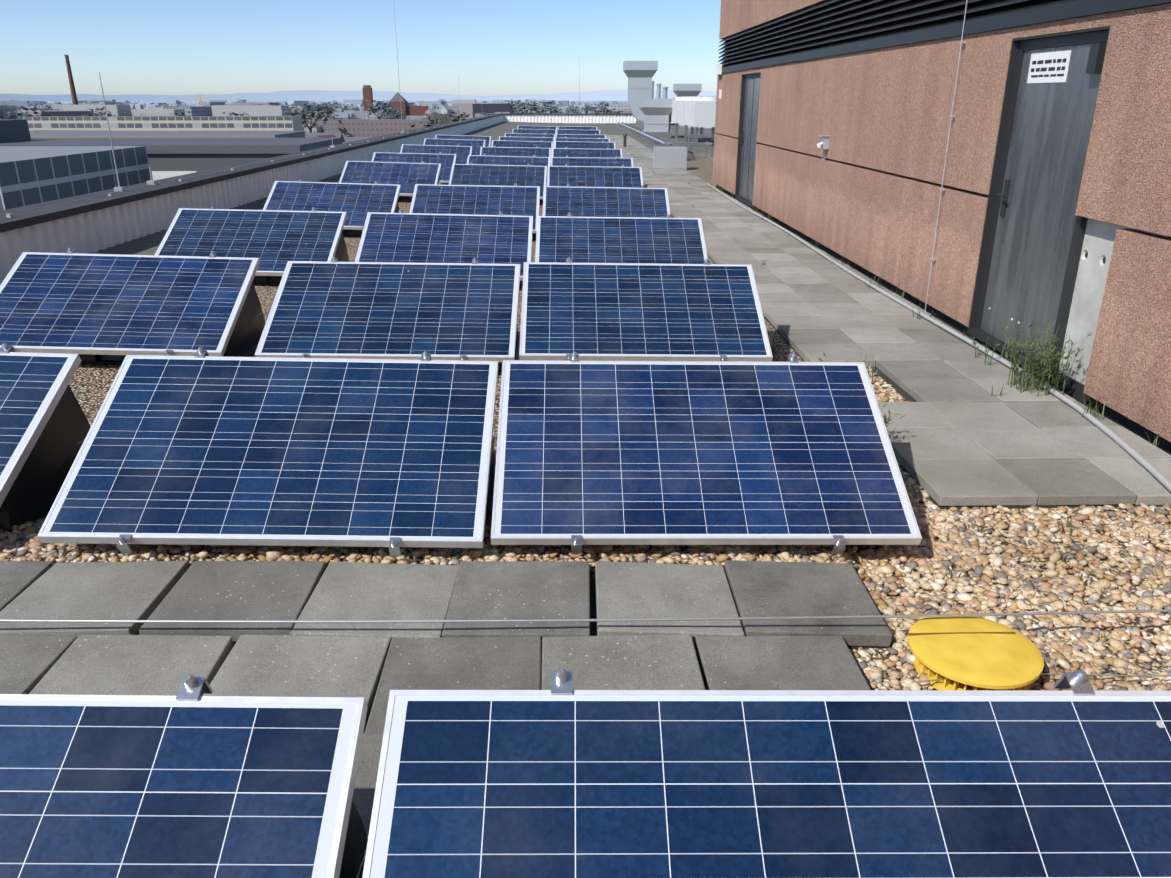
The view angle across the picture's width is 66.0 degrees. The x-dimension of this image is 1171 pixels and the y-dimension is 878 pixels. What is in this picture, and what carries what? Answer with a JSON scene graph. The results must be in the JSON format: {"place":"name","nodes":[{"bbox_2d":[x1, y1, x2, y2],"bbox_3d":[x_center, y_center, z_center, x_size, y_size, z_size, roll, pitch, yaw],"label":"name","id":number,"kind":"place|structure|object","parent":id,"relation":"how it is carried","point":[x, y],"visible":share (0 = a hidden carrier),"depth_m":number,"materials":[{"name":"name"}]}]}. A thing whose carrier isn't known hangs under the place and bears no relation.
{"place":"outdoors","nodes":[
{"label":"outdoors","id":0,"kind":"place"},
{"bbox_2d":[37,101,627,121],"bbox_3d":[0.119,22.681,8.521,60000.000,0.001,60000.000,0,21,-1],"label":"ground","id":1,"kind":"structure","parent":0,"point":[316,102],"depth_m":6710.62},
{"bbox_2d":[4,105,51,118],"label":"tree","id":2,"kind":"object","parent":1,"relation":"on","point":[22,114],"visible":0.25,"depth_m":434.05,"materials":[{"name":"green plant"}]},
{"bbox_2d":[35,104,57,110],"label":"tree","id":3,"kind":"object","parent":1,"relation":"on","point":[47,107],"visible":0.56,"depth_m":913.86,"materials":[{"name":"green plant"}]},
{"bbox_2d":[86,107,115,115],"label":"tree","id":4,"kind":"object","parent":1,"relation":"on","point":[101,114],"visible":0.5,"depth_m":583.38,"materials":[{"name":"green plant"}]},
{"bbox_2d":[222,111,248,115],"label":"tree","id":5,"kind":"object","parent":1,"relation":"on","point":[232,113],"visible":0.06,"depth_m":441.56,"materials":[{"name":"green plant"}]},
{"bbox_2d":[0,55,480,210],"bbox_3d":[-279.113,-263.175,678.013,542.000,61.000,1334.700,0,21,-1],"label":"buildings","id":6,"kind":"structure","parent":1,"relation":"on","point":[36,170],"depth_m":91.16,"materials":[{"name":"grey"}]},
{"bbox_2d":[152,171,196,179],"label":"office windows","id":7,"kind":"structure","parent":6,"relation":"attached to","point":[157,175],"depth_m":91.34,"materials":[{"name":"white"}]},
{"bbox_2d":[286,105,302,113],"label":"tree","id":8,"kind":"object","parent":1,"relation":"on","point":[291,107],"visible":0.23,"depth_m":808.25,"materials":[{"name":"green plant"}]},
{"bbox_2d":[282,110,310,127],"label":"tree","id":9,"kind":"object","parent":1,"relation":"on","point":[291,113],"visible":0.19,"depth_m":451.31,"materials":[{"name":"green plant"}]},
{"bbox_2d":[289,103,333,132],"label":"tree","id":10,"kind":"object","parent":1,"relation":"on","point":[313,116],"visible":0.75,"depth_m":489.86,"materials":[{"name":"green plant"}]},
{"bbox_2d":[0,99,631,142],"bbox_3d":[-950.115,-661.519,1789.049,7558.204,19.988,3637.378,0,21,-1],"label":"town buildings","id":11,"kind":"structure","parent":1,"relation":"on","point":[346,129],"depth_m":598.18,"materials":[{"name":"white concrete"}]},
{"bbox_2d":[314,102,337,118],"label":"tree","id":12,"kind":"object","parent":1,"relation":"on","point":[328,108],"visible":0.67,"depth_m":751.65,"materials":[{"name":"green plant"}]},
{"bbox_2d":[319,113,341,119],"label":"tree","id":13,"kind":"object","parent":1,"relation":"on","point":[333,118],"visible":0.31,"depth_m":622.78,"materials":[{"name":"green plant"}]},
{"bbox_2d":[365,100,391,118],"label":"tree","id":14,"kind":"object","parent":1,"relation":"on","point":[374,110],"visible":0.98,"depth_m":720.50,"materials":[{"name":"green plant"}]},
{"bbox_2d":[381,106,399,117],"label":"tree","id":15,"kind":"object","parent":1,"relation":"on","point":[391,110],"visible":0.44,"depth_m":759.21,"materials":[{"name":"green plant"}]},
{"bbox_2d":[386,112,409,118],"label":"tree","id":16,"kind":"object","parent":1,"relation":"on","point":[397,116],"visible":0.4,"depth_m":548.99,"materials":[{"name":"green plant"}]},
{"bbox_2d":[392,107,407,114],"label":"tree","id":17,"kind":"object","parent":1,"relation":"on","point":[400,110],"visible":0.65,"depth_m":944.02,"materials":[{"name":"green plant"}]},
{"bbox_2d":[423,112,438,123],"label":"tree","id":18,"kind":"object","parent":1,"relation":"on","point":[430,117],"visible":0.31,"depth_m":602.95,"materials":[{"name":"green plant"}]},
{"bbox_2d":[427,110,469,123],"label":"tree","id":19,"kind":"object","parent":1,"relation":"on","point":[449,115],"visible":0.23,"depth_m":426.09,"materials":[{"name":"green plant"}]},
{"bbox_2d":[422,113,484,127],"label":"tree","id":20,"kind":"object","parent":1,"relation":"on","point":[444,119],"visible":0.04,"depth_m":200.69,"materials":[{"name":"green plant"}]},
{"bbox_2d":[502,100,515,111],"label":"tree","id":21,"kind":"object","parent":1,"relation":"on","point":[513,109],"visible":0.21,"depth_m":1027.28,"materials":[{"name":"green plant"}]},
{"bbox_2d":[508,99,528,113],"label":"tree","id":22,"kind":"object","parent":1,"relation":"on","point":[516,106],"visible":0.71,"depth_m":831.63,"materials":[{"name":"green plant"}]},
{"bbox_2d":[513,102,544,113],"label":"tree","id":23,"kind":"object","parent":1,"relation":"on","point":[531,111],"visible":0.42,"depth_m":473.83,"materials":[{"name":"green plant"}]},
{"bbox_2d":[526,101,541,110],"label":"tree","id":24,"kind":"object","parent":1,"relation":"on","point":[537,107],"visible":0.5,"depth_m":1001.88,"materials":[{"name":"green plant"}]},
{"bbox_2d":[538,102,566,113],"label":"tree","id":25,"kind":"object","parent":1,"relation":"on","point":[551,108],"visible":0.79,"depth_m":724.95,"materials":[{"name":"green plant"}]},
{"bbox_2d":[567,104,583,113],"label":"tree","id":26,"kind":"object","parent":1,"relation":"on","point":[573,110],"visible":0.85,"depth_m":952.19,"materials":[{"name":"green plant"}]},
{"bbox_2d":[0,121,1170,690],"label":"gravel","id":27,"kind":"structure","parent":1,"relation":"on","point":[90,385],"depth_m":5.82,"materials":[{"name":"beige gravel"}]},
{"bbox_2d":[0,385,90,531],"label":"solar panel mount","id":28,"kind":"object","parent":27,"relation":"on","point":[33,492],"visible":0.42,"depth_m":3.87,"materials":[{"name":"plastic"}]},
{"bbox_2d":[0,343,81,506],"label":"solar panel","id":29,"kind":"object","parent":28,"relation":"on","point":[33,386],"visible":1,"depth_m":3.84,"materials":[{"name":"glass"}]},
{"bbox_2d":[78,281,265,364],"bbox_3d":[-3.146,-0.896,6.248,1.690,0.548,0.860,1,21,-1],"label":"solar panel mount","id":30,"kind":"object","parent":27,"relation":"on","point":[245,337],"visible":0.21,"depth_m":6.24,"materials":[{"name":"plastic"}]},
{"bbox_2d":[0,247,259,356],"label":"solar panel","id":31,"kind":"object","parent":30,"relation":"on","point":[70,301],"visible":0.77,"depth_m":6.04,"materials":[{"name":"glass"}]},
{"bbox_2d":[0,114,502,282],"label":"parapet","id":32,"kind":"structure","parent":27,"relation":"on","point":[92,224],"depth_m":11.51,"materials":[{"name":"grey metal"}]},
{"bbox_2d":[0,10,579,217],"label":"lightning rods","id":33,"kind":"object","parent":32,"relation":"on","point":[121,189],"visible":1,"depth_m":11.83,"materials":[{"name":"metal"}]},
{"bbox_2d":[253,233,348,284],"bbox_3d":[-3.204,-1.870,8.822,1.690,0.548,0.860,1,21,-1],"label":"solar panel mount","id":34,"kind":"object","parent":27,"relation":"on","point":[341,254],"visible":0.02,"depth_m":8.56,"materials":[{"name":"plastic"}]},
{"bbox_2d":[155,205,346,275],"bbox_3d":[-3.207,-1.901,8.638,1.650,0.082,1.062,1,48,-1],"label":"solar panel","id":35,"kind":"object","parent":34,"relation":"on","point":[274,241],"visible":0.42,"depth_m":8.68,"materials":[{"name":"glass"}]},
{"bbox_2d":[342,201,399,236],"bbox_3d":[-3.273,-2.991,11.787,1.690,0.548,0.860,1,21,-2],"label":"solar panel mount","id":36,"kind":"object","parent":27,"relation":"on","point":[351,233],"visible":0.04,"depth_m":11.52,"materials":[{"name":"plastic"}]},
{"bbox_2d":[263,179,400,231],"bbox_3d":[-3.277,-3.020,11.606,1.650,0.082,1.062,1,47,-2],"label":"solar panel","id":37,"kind":"object","parent":36,"relation":"on","point":[356,202],"visible":0.54,"depth_m":11.68,"materials":[{"name":"glass"}]},
{"bbox_2d":[398,179,439,201],"bbox_3d":[-3.356,-4.449,15.642,1.690,0.548,0.860,1,21,-1],"label":"solar panel mount","id":38,"kind":"object","parent":27,"relation":"on","point":[404,198],"visible":0.02,"depth_m":15.37,"materials":[{"name":"plastic"}]},
{"bbox_2d":[339,159,440,195],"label":"solar panel","id":39,"kind":"object","parent":38,"relation":"on","point":[407,177],"visible":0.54,"depth_m":15.53,"materials":[{"name":"glass"}]},
{"bbox_2d":[0,521,856,574],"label":"gravel heap","id":40,"kind":"object","parent":27,"relation":"on","point":[175,556],"depth_m":3.51,"materials":[{"name":"beige gravel"}]},
{"bbox_2d":[0,560,891,838],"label":"walkway slabs","id":41,"kind":"structure","parent":27,"relation":"on","point":[373,664],"depth_m":2.98,"materials":[{"name":"grey concrete"}]},
{"bbox_2d":[339,800,367,877],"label":"solar panel mount","id":42,"kind":"object","parent":41,"relation":"on","point":[354,853],"visible":0.15,"depth_m":1.80,"materials":[{"name":"plastic"}]},
{"bbox_2d":[0,674,366,877],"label":"solar panel","id":43,"kind":"object","parent":42,"relation":"on","point":[188,781],"visible":1,"depth_m":1.57,"materials":[{"name":"glass"}]},
{"bbox_2d":[498,316,519,371],"bbox_3d":[-1.285,-0.857,6.274,1.690,0.548,0.860,0,21,-1],"label":"solar panel mount","id":44,"kind":"object","parent":27,"relation":"on","point":[517,347],"visible":0.02,"depth_m":6.41,"materials":[{"name":"plastic"}]},
{"bbox_2d":[255,256,520,361],"bbox_3d":[-1.286,-0.885,6.094,1.650,0.082,1.062,0,47,-1],"label":"solar panel","id":45,"kind":"object","parent":44,"relation":"on","point":[334,308],"visible":0.98,"depth_m":6.05,"materials":[{"name":"glass"}]},
{"bbox_2d":[138,576,886,732],"bbox_3d":[-1.992,0.835,2.454,6.030,0.144,1.980,0,21,-1],"label":"walkway bedding","id":46,"kind":"object","parent":27,"relation":"on","point":[593,628],"depth_m":3.16,"materials":[{"name":"grey gravel"}]},
{"bbox_2d":[532,233,535,240],"bbox_3d":[-1.423,-2.955,11.821,1.690,0.548,0.860,1,21,-2],"label":"solar panel mount","id":47,"kind":"object","parent":27,"relation":"on","point":[533,236],"depth_m":11.57,"materials":[{"name":"plastic"}]},
{"bbox_2d":[481,114,673,122],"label":"parapet","id":48,"kind":"structure","parent":27,"relation":"on","point":[583,118],"depth_m":65.89,"materials":[{"name":"grey"}]},
{"bbox_2d":[0,365,1170,690],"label":"gravel pebbles","id":49,"kind":"object","parent":27,"relation":"on","point":[930,557],"visible":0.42,"depth_m":3.47,"materials":[{"name":"beige gravel"}]},
{"bbox_2d":[485,437,495,524],"bbox_3d":[-1.214,0.045,3.890,1.690,0.548,0.860,1,21,-1],"label":"solar panel mount","id":50,"kind":"object","parent":49,"relation":"on","point":[489,507],"visible":0.04,"depth_m":4.06,"materials":[{"name":"plastic"}]},
{"bbox_2d":[37,347,497,555],"bbox_3d":[-1.215,0.013,3.707,1.650,0.082,1.062,1,48,-1],"label":"solar panel","id":51,"kind":"object","parent":50,"relation":"on","point":[201,447],"visible":1,"depth_m":3.64,"materials":[{"name":"glass"}]},
{"bbox_2d":[631,154,1162,641],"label":"weed plants","id":52,"kind":"object","parent":49,"relation":"on","point":[1045,374],"visible":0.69,"depth_m":5.45,"materials":[{"name":"green plant"}]},
{"bbox_2d":[907,616,1043,689],"bbox_3d":[1.234,0.696,2.873,0.400,0.098,0.400,0,21,-1],"label":"roof vent cap","id":53,"kind":"object","parent":49,"relation":"on","point":[967,653],"visible":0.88,"depth_m":2.82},
{"bbox_2d":[0,609,1170,682],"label":"lifeline cable","id":54,"kind":"object","parent":27,"relation":"on","point":[543,620],"visible":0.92,"depth_m":2.94,"materials":[{"name":"metal"}]},
{"bbox_2d":[617,61,715,169],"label":"rooftop ventilation equipment","id":55,"kind":"object","parent":27,"relation":"on","point":[688,109],"visible":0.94,"depth_m":40.84,"materials":[{"name":"silver metal"}]},
{"bbox_2d":[845,545,903,551],"bbox_3d":[0.456,0.050,3.956,1.690,0.548,0.860,0,21,-2],"label":"solar panel mount","id":56,"kind":"object","parent":27,"relation":"on","point":[861,547],"depth_m":3.67,"materials":[{"name":"plastic"}]},
{"bbox_2d":[491,352,921,553],"bbox_3d":[0.458,0.019,3.774,1.650,0.082,1.062,0,48,-2],"label":"solar panel","id":57,"kind":"object","parent":56,"relation":"on","point":[792,450],"visible":1,"depth_m":3.71,"materials":[{"name":"glass"}]},
{"bbox_2d":[643,184,1162,508],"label":"walkway edge","id":58,"kind":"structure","parent":27,"relation":"on","point":[898,389],"depth_m":5.49,"materials":[{"name":"grey concrete"}]},
{"bbox_2d":[606,135,1170,505],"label":"paved walkway","id":59,"kind":"structure","parent":58,"relation":"on","point":[961,436],"depth_m":5.54,"materials":[{"name":"grey concrete"}]},
{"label":"solar panel string cables","id":60,"kind":"object","parent":27,"relation":"on","visible":0},
{"bbox_2d":[400,143,471,163],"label":"solar panel","id":61,"kind":"object","parent":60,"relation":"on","point":[462,153],"visible":0.5,"depth_m":21.16,"materials":[{"name":"glass"}]},
{"bbox_2d":[423,137,484,154],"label":"solar panel","id":62,"kind":"object","parent":60,"relation":"on","point":[476,145],"visible":0.5,"depth_m":24.47,"materials":[{"name":"glass"}]},
{"bbox_2d":[435,134,490,146],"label":"solar panel","id":63,"kind":"object","parent":60,"relation":"on","point":[487,139],"visible":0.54,"depth_m":26.81,"materials":[{"name":"glass"}]},
{"bbox_2d":[409,182,539,232],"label":"solar panel","id":64,"kind":"object","parent":60,"relation":"on","point":[514,200],"visible":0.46,"depth_m":11.73,"materials":[{"name":"glass"}]},
{"bbox_2d":[499,136,553,147],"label":"solar panel","id":65,"kind":"object","parent":60,"relation":"on","point":[542,139],"visible":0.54,"depth_m":26.87,"materials":[{"name":"glass"}]},
{"bbox_2d":[512,128,555,137],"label":"solar panel","id":66,"kind":"object","parent":60,"relation":"on","point":[541,131],"visible":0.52,"depth_m":33.95,"materials":[{"name":"glass"}]},
{"bbox_2d":[517,125,556,130],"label":"solar panel","id":67,"kind":"object","parent":60,"relation":"on","point":[536,127],"visible":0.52,"depth_m":37.72,"materials":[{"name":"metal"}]},
{"bbox_2d":[558,125,596,129],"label":"solar panel","id":68,"kind":"object","parent":60,"relation":"on","point":[577,127],"visible":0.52,"depth_m":37.76,"materials":[{"name":"glass"}]},
{"bbox_2d":[556,133,605,137],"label":"solar panel","id":69,"kind":"object","parent":60,"relation":"on","point":[579,136],"visible":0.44,"depth_m":29.65,"materials":[{"name":"glass"}]},
{"bbox_2d":[552,147,621,157],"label":"solar panel","id":70,"kind":"object","parent":60,"relation":"on","point":[588,153],"visible":0.48,"depth_m":21.23,"materials":[{"name":"glass"}]},
{"bbox_3d":[-1.345,-1.847,8.892,1.690,0.548,0.860,1,21,-2],"label":"solar panel tub","id":71,"kind":"object","parent":27,"relation":"on","visible":0},
{"bbox_2d":[355,209,532,280],"bbox_3d":[-1.346,-1.879,8.708,1.650,0.082,1.062,1,48,-2],"label":"solar panel","id":72,"kind":"object","parent":71,"relation":"on","point":[401,236],"visible":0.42,"depth_m":8.75,"materials":[{"name":"glass"}]},
{"bbox_3d":[0.345,-1.827,8.917,1.690,0.548,0.860,0,21,-1],"label":"solar panel tub","id":73,"kind":"object","parent":27,"relation":"on","visible":0},
{"bbox_2d":[535,212,707,263],"bbox_3d":[0.345,-1.857,8.735,1.650,0.082,1.062,0,48,-1],"label":"solar panel","id":74,"kind":"object","parent":73,"relation":"on","point":[667,240],"visible":0.56,"depth_m":8.80,"materials":[{"name":"glass"}]},
{"bbox_3d":[0.272,-2.956,11.902,1.690,0.548,0.860,1,21,-1],"label":"solar panel tub","id":75,"kind":"object","parent":27,"relation":"on","visible":0},
{"bbox_2d":[542,184,669,217],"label":"solar panel","id":76,"kind":"object","parent":75,"relation":"on","point":[642,201],"visible":0.54,"depth_m":11.81,"materials":[{"name":"glass"}]},
{"bbox_3d":[-1.499,-4.403,15.649,1.690,0.548,0.860,1,21,-1],"label":"solar panel tub","id":77,"kind":"object","parent":27,"relation":"on","visible":0},
{"bbox_2d":[449,162,546,198],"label":"solar panel","id":78,"kind":"object","parent":77,"relation":"on","point":[471,173],"visible":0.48,"depth_m":15.57,"materials":[{"name":"glass"}]},
{"bbox_3d":[0.167,-4.395,15.707,1.690,0.548,0.860,0,21,-2],"label":"solar panel tub","id":79,"kind":"object","parent":27,"relation":"on","visible":0},
{"bbox_2d":[547,164,642,187],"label":"solar panel","id":80,"kind":"object","parent":79,"relation":"on","point":[596,176],"visible":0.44,"depth_m":15.63,"materials":[{"name":"glass"}]},
{"bbox_3d":[-1.535,-5.302,18.027,1.690,0.548,0.860,1,21,-1],"label":"solar panel tub","id":81,"kind":"object","parent":27,"relation":"on","visible":0},
{"bbox_2d":[467,154,549,185],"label":"solar panel","id":82,"kind":"object","parent":81,"relation":"on","point":[483,159],"visible":0.4,"depth_m":18.06,"materials":[{"name":"glass"}]},
{"bbox_3d":[0.131,-5.275,18.033,1.690,0.548,0.860,0,21,-1],"label":"solar panel tub","id":83,"kind":"object","parent":27,"relation":"on","visible":0},
{"bbox_2d":[551,156,632,166],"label":"solar panel","id":84,"kind":"object","parent":83,"relation":"on","point":[616,161],"visible":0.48,"depth_m":18.07,"materials":[{"name":"glass"}]},
{"bbox_3d":[-1.641,-6.490,21.165,1.690,0.548,0.860,1,21,-1],"label":"solar panel tub","id":85,"kind":"object","parent":27,"relation":"on","visible":0},
{"bbox_2d":[480,145,550,157],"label":"solar panel","id":86,"kind":"object","parent":85,"relation":"on","point":[515,151],"visible":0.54,"depth_m":21.18,"materials":[{"name":"glass"}]},
{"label":"solar panel tub","id":87,"kind":"object","parent":27,"relation":"on","visible":0},
{"bbox_2d":[491,139,552,161],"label":"solar panel","id":88,"kind":"object","parent":87,"relation":"on","point":[527,144],"visible":0.44,"depth_m":24.48,"materials":[{"name":"glass"}]},
{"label":"solar panel tub","id":89,"kind":"object","parent":27,"relation":"on","visible":0},
{"bbox_2d":[555,140,614,148],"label":"solar panel","id":90,"kind":"object","parent":89,"relation":"on","point":[584,145],"visible":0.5,"depth_m":24.51,"materials":[{"name":"glass"}]},
{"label":"solar panel tub","id":91,"kind":"object","parent":27,"relation":"on","visible":0},
{"bbox_2d":[554,136,609,147],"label":"solar panel","id":92,"kind":"object","parent":91,"relation":"on","point":[586,139],"visible":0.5,"depth_m":26.95,"materials":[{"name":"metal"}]},
{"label":"solar panel tub","id":93,"kind":"object","parent":27,"relation":"on","visible":0},
{"bbox_2d":[504,132,554,143],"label":"solar panel","id":94,"kind":"object","parent":93,"relation":"on","point":[514,134],"visible":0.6,"depth_m":29.56,"materials":[{"name":"glass"}]},
{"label":"solar panel tub","id":95,"kind":"object","parent":27,"relation":"on","visible":0},
{"bbox_2d":[556,129,599,134],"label":"solar panel","id":96,"kind":"object","parent":95,"relation":"on","point":[572,131],"visible":0.44,"depth_m":33.97,"materials":[{"name":"glass"}]},
{"bbox_2d":[580,103,593,113],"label":"tree","id":97,"kind":"object","parent":1,"relation":"on","point":[589,107],"visible":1,"depth_m":1147.81,"materials":[{"name":"green plant"}]},
{"bbox_2d":[592,103,614,113],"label":"tree","id":98,"kind":"object","parent":1,"relation":"on","point":[602,110],"visible":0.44,"depth_m":608.63,"materials":[{"name":"green plant"}]},
{"bbox_2d":[604,110,623,113],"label":"tree","id":99,"kind":"object","parent":1,"relation":"on","point":[608,111],"visible":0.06,"depth_m":435.91,"materials":[{"name":"green plant"}]},
{"bbox_2d":[0,90,716,100],"bbox_3d":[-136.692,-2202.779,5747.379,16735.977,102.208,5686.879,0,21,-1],"label":"horizon hills","id":100,"kind":"structure","parent":0,"point":[324,95],"depth_m":8133.96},
{"bbox_2d":[0,0,724,95],"label":"sky","id":101,"kind":"structure","parent":0,"point":[137,47],"materials":[{"name":"blue"}]},
{"bbox_2d":[712,0,1170,454],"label":"building wall","id":102,"kind":"structure","parent":0,"point":[1055,203],"depth_m":6.48,"materials":[{"name":"brown"}]},
{"bbox_2d":[707,0,1170,491],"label":"wall fittings","id":103,"kind":"object","parent":102,"relation":"attached to","point":[1165,482],"depth_m":6.77,"materials":[{"name":"white metal"}]},
{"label":"solar panel tub","id":104,"kind":"object","parent":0,"visible":0},
{"bbox_2d":[362,669,1170,877],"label":"solar panel","id":105,"kind":"object","parent":104,"relation":"on","point":[561,778],"visible":1,"depth_m":1.60,"materials":[{"name":"glass"}]},
{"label":"solar panel tub","id":106,"kind":"object","parent":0,"visible":0},
{"bbox_2d":[519,257,772,361],"bbox_3d":[0.388,-0.896,6.191,1.650,0.083,1.062,0,48,-2],"label":"solar panel","id":107,"kind":"object","parent":106,"relation":"on","point":[706,310],"visible":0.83,"depth_m":6.14,"materials":[{"name":"glass"}]},
{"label":"solar panel tub","id":108,"kind":"object","parent":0,"visible":0},
{"bbox_2d":[371,151,455,182],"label":"solar panel","id":109,"kind":"object","parent":108,"relation":"on","point":[446,161],"visible":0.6,"depth_m":17.99,"materials":[{"name":"glass"}]}
]}

